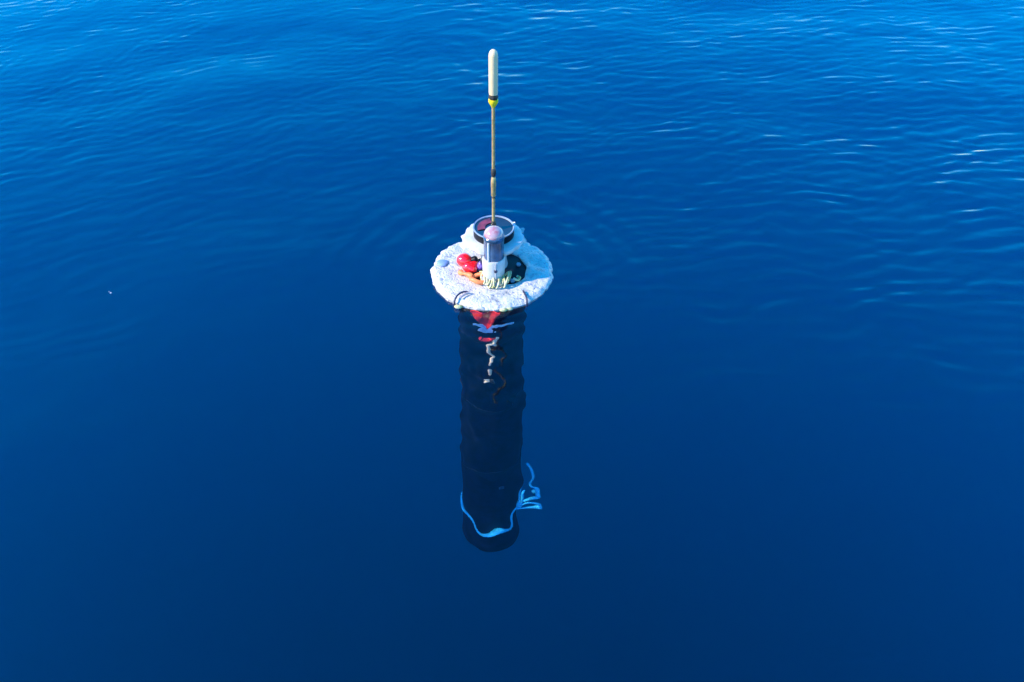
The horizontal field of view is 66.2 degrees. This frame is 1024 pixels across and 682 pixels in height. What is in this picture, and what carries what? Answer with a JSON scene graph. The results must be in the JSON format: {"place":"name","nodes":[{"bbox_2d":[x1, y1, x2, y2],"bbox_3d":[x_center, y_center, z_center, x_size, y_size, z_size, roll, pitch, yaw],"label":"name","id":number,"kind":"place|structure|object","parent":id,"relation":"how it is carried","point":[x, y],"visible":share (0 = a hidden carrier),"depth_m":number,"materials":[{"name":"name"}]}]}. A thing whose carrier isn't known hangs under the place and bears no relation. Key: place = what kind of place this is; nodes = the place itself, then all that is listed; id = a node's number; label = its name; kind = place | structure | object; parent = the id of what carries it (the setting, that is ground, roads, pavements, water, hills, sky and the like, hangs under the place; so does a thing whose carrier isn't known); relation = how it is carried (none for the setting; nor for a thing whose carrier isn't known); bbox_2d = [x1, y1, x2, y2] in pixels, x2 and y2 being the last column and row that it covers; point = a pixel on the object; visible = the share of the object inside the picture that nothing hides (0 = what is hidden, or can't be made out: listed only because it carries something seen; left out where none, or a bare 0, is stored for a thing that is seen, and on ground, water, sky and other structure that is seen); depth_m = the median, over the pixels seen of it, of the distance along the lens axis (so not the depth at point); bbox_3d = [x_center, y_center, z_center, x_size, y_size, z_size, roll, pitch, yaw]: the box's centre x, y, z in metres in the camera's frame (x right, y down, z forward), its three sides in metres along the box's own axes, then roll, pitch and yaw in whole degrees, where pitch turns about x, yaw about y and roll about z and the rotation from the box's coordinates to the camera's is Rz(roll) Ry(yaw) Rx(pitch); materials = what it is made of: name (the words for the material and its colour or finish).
{"place":"outdoors","nodes":[
{"label":"outdoors","id":0,"kind":"place"},
{"bbox_2d":[0,0,1023,681],"bbox_3d":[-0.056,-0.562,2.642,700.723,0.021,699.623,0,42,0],"label":"sea","id":1,"kind":"structure","parent":0,"point":[734,392],"depth_m":2.00,"materials":[{"name":"liquid"}]},
{"bbox_2d":[430,49,553,311],"bbox_3d":[-0.065,0.309,2.684,0.349,2.609,0.348,0,42,0],"label":"profiling float","id":2,"kind":"object","parent":1,"relation":"on","point":[498,246],"visible":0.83,"depth_m":2.15,"materials":[{"name":"paint"}]},
{"bbox_2d":[456,253,482,272],"bbox_3d":[-0.119,-0.221,2.208,0.058,0.042,0.072,-24,47,-25],"label":"red bulb","id":3,"kind":"object","parent":2,"relation":"on","point":[466,262],"visible":0.94,"depth_m":2.20,"materials":[{"name":"plastic"}]},
{"bbox_2d":[458,269,483,284],"bbox_3d":[-0.111,-0.177,2.175,0.093,0.021,0.047,11,43,12],"label":"orange strap","id":4,"kind":"object","parent":2,"relation":"on","point":[470,276],"visible":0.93,"depth_m":2.17,"materials":[{"name":"orange fabric"}]},
{"bbox_2d":[479,271,520,288],"bbox_3d":[-0.032,-0.170,2.159,0.116,0.033,0.060,0,42,0],"label":"rope coil","id":5,"kind":"object","parent":2,"relation":"on","point":[503,280],"visible":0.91,"depth_m":2.15,"materials":[{"name":"white fabric"}]}
]}

